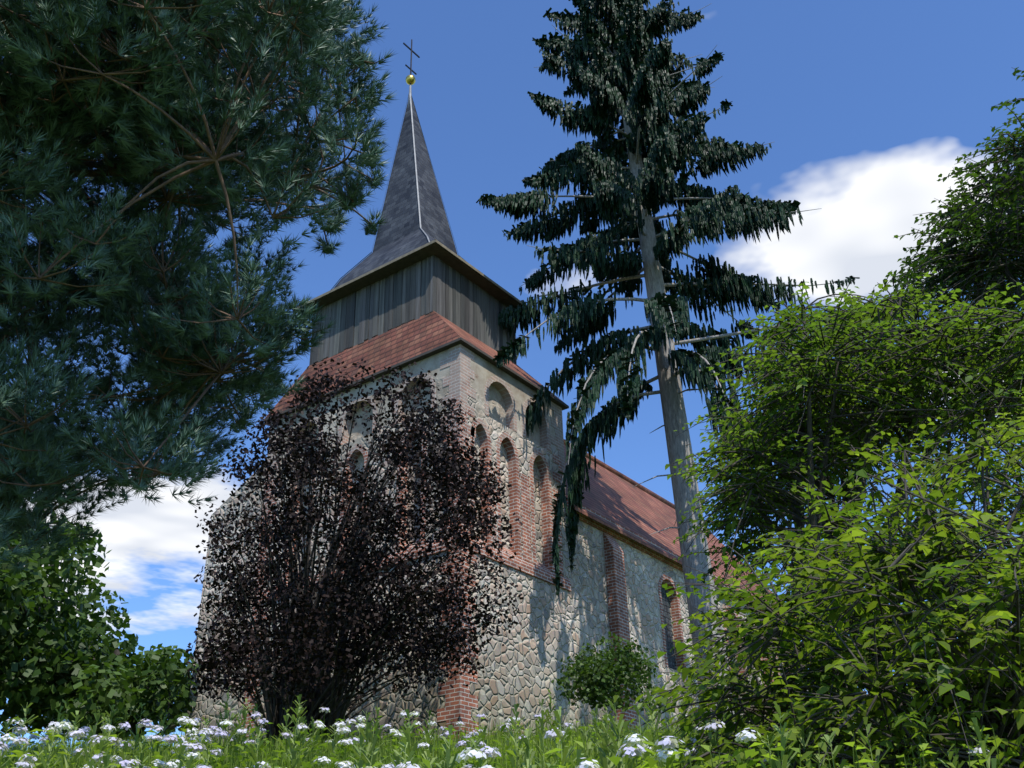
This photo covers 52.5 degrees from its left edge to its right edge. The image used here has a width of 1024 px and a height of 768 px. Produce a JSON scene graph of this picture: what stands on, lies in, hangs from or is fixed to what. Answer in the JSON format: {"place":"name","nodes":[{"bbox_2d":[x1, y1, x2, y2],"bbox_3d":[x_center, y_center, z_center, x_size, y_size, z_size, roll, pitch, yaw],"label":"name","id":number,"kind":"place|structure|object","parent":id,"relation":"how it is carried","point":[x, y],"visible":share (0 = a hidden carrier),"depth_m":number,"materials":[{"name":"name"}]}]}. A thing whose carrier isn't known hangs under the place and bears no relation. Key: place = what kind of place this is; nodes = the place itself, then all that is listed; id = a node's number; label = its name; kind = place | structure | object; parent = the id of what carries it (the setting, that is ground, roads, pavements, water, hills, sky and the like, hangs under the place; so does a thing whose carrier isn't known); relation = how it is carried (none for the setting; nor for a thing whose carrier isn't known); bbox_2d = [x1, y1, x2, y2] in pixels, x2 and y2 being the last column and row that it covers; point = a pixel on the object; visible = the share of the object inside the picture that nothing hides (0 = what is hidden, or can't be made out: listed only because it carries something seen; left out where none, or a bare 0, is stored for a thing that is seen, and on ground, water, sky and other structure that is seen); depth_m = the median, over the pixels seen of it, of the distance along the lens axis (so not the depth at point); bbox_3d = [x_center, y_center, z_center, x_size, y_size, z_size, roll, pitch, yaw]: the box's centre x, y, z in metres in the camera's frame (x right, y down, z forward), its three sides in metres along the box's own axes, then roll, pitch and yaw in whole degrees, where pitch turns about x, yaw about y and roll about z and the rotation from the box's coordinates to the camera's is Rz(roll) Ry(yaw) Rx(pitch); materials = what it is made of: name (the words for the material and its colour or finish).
{"place":"outdoors","nodes":[
{"label":"outdoors","id":0,"kind":"place"},
{"bbox_2d":[185,356,523,748],"bbox_3d":[-3.416,3.261,21.928,7.220,9.602,8.992,1,-29,-5],"label":"purple tree","id":1,"kind":"object","parent":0,"point":[380,611],"depth_m":20.15,"materials":[{"name":"purple plant"}]},
{"bbox_2d":[0,0,1023,747],"label":"sky","id":2,"kind":"structure","parent":0,"point":[862,105],"materials":[{"name":"blue"}]},
{"bbox_2d":[476,0,942,723],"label":"spruce","id":3,"kind":"object","parent":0,"point":[638,84],"depth_m":31.61,"materials":[{"name":"green plant"}]},
{"bbox_3d":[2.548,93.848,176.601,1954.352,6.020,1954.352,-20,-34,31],"label":"ground","id":4,"kind":"structure","parent":0,"visible":0},
{"bbox_2d":[0,513,177,744],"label":"trees","id":5,"kind":"object","parent":4,"relation":"on","point":[26,675],"depth_m":29.18,"materials":[{"name":"green plant"}]},
{"bbox_2d":[55,643,199,740],"bbox_3d":[-11.511,9.273,31.540,4.261,4.457,11.124,8,-30,-17],"label":"bush","id":6,"kind":"object","parent":4,"relation":"on","point":[158,671],"visible":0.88,"depth_m":29.04,"materials":[{"name":"green plant"}]},
{"bbox_2d":[0,0,396,577],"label":"pine","id":7,"kind":"object","parent":4,"relation":"on","point":[325,22],"depth_m":9.73,"materials":[{"name":"green plant"}]},
{"bbox_2d":[251,349,577,743],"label":"church tower","id":8,"kind":"structure","parent":4,"relation":"on","point":[524,663],"depth_m":27.15,"materials":[{"name":"beige stone"}]},
{"bbox_2d":[185,467,264,744],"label":"buttress","id":9,"kind":"structure","parent":8,"relation":"attached to","point":[205,707],"depth_m":30.23,"materials":[{"name":"grey stone"}]},
{"bbox_2d":[241,344,570,740],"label":"brick trim","id":10,"kind":"structure","parent":8,"relation":"attached to","point":[460,702],"depth_m":28.04,"materials":[{"name":"red brick"}]},
{"bbox_2d":[309,255,516,365],"bbox_3d":[-3.127,-1.585,33.092,5.098,2.437,4.079,-20,-34,31],"label":"wooden belfry","id":11,"kind":"object","parent":8,"relation":"on","point":[426,286],"visible":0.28,"depth_m":31.43,"materials":[{"name":"grey wood"}]},
{"bbox_2d":[333,97,457,288],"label":"spire roof","id":12,"kind":"structure","parent":11,"relation":"on","point":[401,233],"depth_m":34.75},
{"bbox_2d":[408,84,411,106],"bbox_3d":[-3.705,-10.301,37.697,0.200,1.500,0.200,-20,-34,31],"label":"spire tip","id":13,"kind":"object","parent":12,"relation":"on","point":[410,90],"visible":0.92,"depth_m":37.79,"materials":[{"name":"silver metal"}]},
{"bbox_2d":[405,75,415,84],"bbox_3d":[-3.729,-11.180,38.172,0.380,0.380,0.380,-20,-34,31],"label":"gold ball","id":14,"kind":"object","parent":13,"relation":"on","point":[409,79],"visible":1,"depth_m":38.04,"materials":[{"name":"gold metal"}]},
{"bbox_2d":[403,39,419,83],"bbox_3d":[-3.747,-11.840,38.529,0.060,2.600,0.900,-20,-34,31],"label":"cross","id":15,"kind":"object","parent":14,"relation":"on","point":[410,67],"visible":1,"depth_m":38.62,"materials":[{"name":"black metal"}]},
{"bbox_2d":[331,92,462,289],"bbox_3d":[-3.261,-6.550,35.776,5.983,9.372,4.963,-20,-34,31],"label":"ridge flashing","id":16,"kind":"object","parent":11,"relation":"on","point":[416,182],"visible":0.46,"depth_m":35.27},
{"bbox_2d":[296,239,521,307],"bbox_3d":[-3.148,-2.371,33.516,5.970,0.090,4.950,-20,-34,31],"label":"roof eave","id":17,"kind":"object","parent":11,"relation":"attached to","point":[416,250],"depth_m":31.53,"materials":[{"name":"wood"}]},
{"bbox_2d":[301,242,521,317],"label":"eave soffit","id":18,"kind":"structure","parent":11,"relation":"attached to","point":[464,269],"depth_m":31.72,"materials":[{"name":"wood"}]},
{"bbox_2d":[264,311,565,418],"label":"tower skirt roof","id":19,"kind":"structure","parent":8,"relation":"on","point":[412,338],"depth_m":30.13,"materials":[{"name":"red tile"}]},
{"bbox_2d":[263,337,568,421],"bbox_3d":[-2.965,0.912,31.888,7.840,0.078,5.240,-20,-34,31],"label":"roof eave","id":20,"kind":"object","parent":8,"relation":"attached to","point":[488,358],"visible":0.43,"depth_m":29.34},
{"bbox_2d":[0,698,989,767],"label":"meadow flowers","id":21,"kind":"object","parent":4,"relation":"on","point":[631,751],"visible":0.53,"depth_m":7.16,"materials":[{"name":"white plant"}]},
{"bbox_2d":[0,686,996,767],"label":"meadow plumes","id":22,"kind":"object","parent":4,"relation":"on","point":[605,761],"visible":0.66,"depth_m":6.55,"materials":[{"name":"green plant"}]},
{"bbox_2d":[0,705,1011,767],"bbox_3d":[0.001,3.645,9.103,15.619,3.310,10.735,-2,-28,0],"label":"meadow herb","id":23,"kind":"object","parent":4,"relation":"on","point":[652,762],"depth_m":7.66,"materials":[{"name":"green plant"}]},
{"bbox_2d":[551,631,670,713],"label":"shrub leaves","id":24,"kind":"object","parent":4,"relation":"on","point":[601,683],"visible":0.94,"depth_m":21.91,"materials":[{"name":"green plant"}]},
{"bbox_2d":[567,518,807,739],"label":"nave wall","id":25,"kind":"structure","parent":4,"relation":"on","point":[644,572],"depth_m":31.21,"materials":[{"name":"grey stone"}]},
{"bbox_2d":[564,444,778,613],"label":"nave roof","id":26,"kind":"structure","parent":25,"relation":"on","point":[613,497],"depth_m":36.80,"materials":[{"name":"red tile"}]},
{"bbox_2d":[564,439,674,508],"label":"nave ridge tiles","id":27,"kind":"object","parent":26,"relation":"on","point":[633,482],"visible":0.23,"depth_m":42.02,"materials":[{"name":"red tile"}]},
{"bbox_2d":[566,499,795,732],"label":"brick cornice","id":28,"kind":"structure","parent":25,"relation":"attached to","point":[616,593],"depth_m":30.84,"materials":[{"name":"red brick"}]},
{"bbox_2d":[658,574,789,692],"bbox_3d":[7.694,9.325,36.614,0.268,3.107,10.364,-20,-34,31],"label":"brick window surround","id":29,"kind":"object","parent":25,"relation":"in","point":[676,613],"visible":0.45,"depth_m":33.83,"materials":[{"name":"red brick"}]},
{"bbox_2d":[661,585,782,678],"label":"nave glazing","id":30,"kind":"structure","parent":29,"relation":"in","point":[667,631],"depth_m":33.71,"materials":[{"name":"glass"}]},
{"bbox_2d":[661,583,780,668],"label":"nave lead cames","id":31,"kind":"object","parent":30,"relation":"attached to","point":[668,647],"visible":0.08,"depth_m":33.70,"materials":[{"name":"black metal"}]},
{"bbox_2d":[603,407,1023,767],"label":"shrub","id":32,"kind":"object","parent":4,"relation":"on","point":[972,599],"depth_m":6.28,"materials":[{"name":"green plant"}]},
{"bbox_2d":[667,67,1023,728],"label":"trees","id":33,"kind":"object","parent":4,"relation":"on","point":[820,485],"visible":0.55,"depth_m":12.78,"materials":[{"name":"green plant"}]},
{"bbox_2d":[665,268,1023,604],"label":"tree leaves","id":34,"kind":"object","parent":33,"relation":"on","point":[869,308],"visible":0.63,"depth_m":12.51,"materials":[{"name":"green plant"}]},
{"bbox_2d":[863,67,1023,322],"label":"tree leaves","id":35,"kind":"object","parent":33,"relation":"on","point":[1004,203],"visible":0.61,"depth_m":15.39,"materials":[{"name":"green plant"}]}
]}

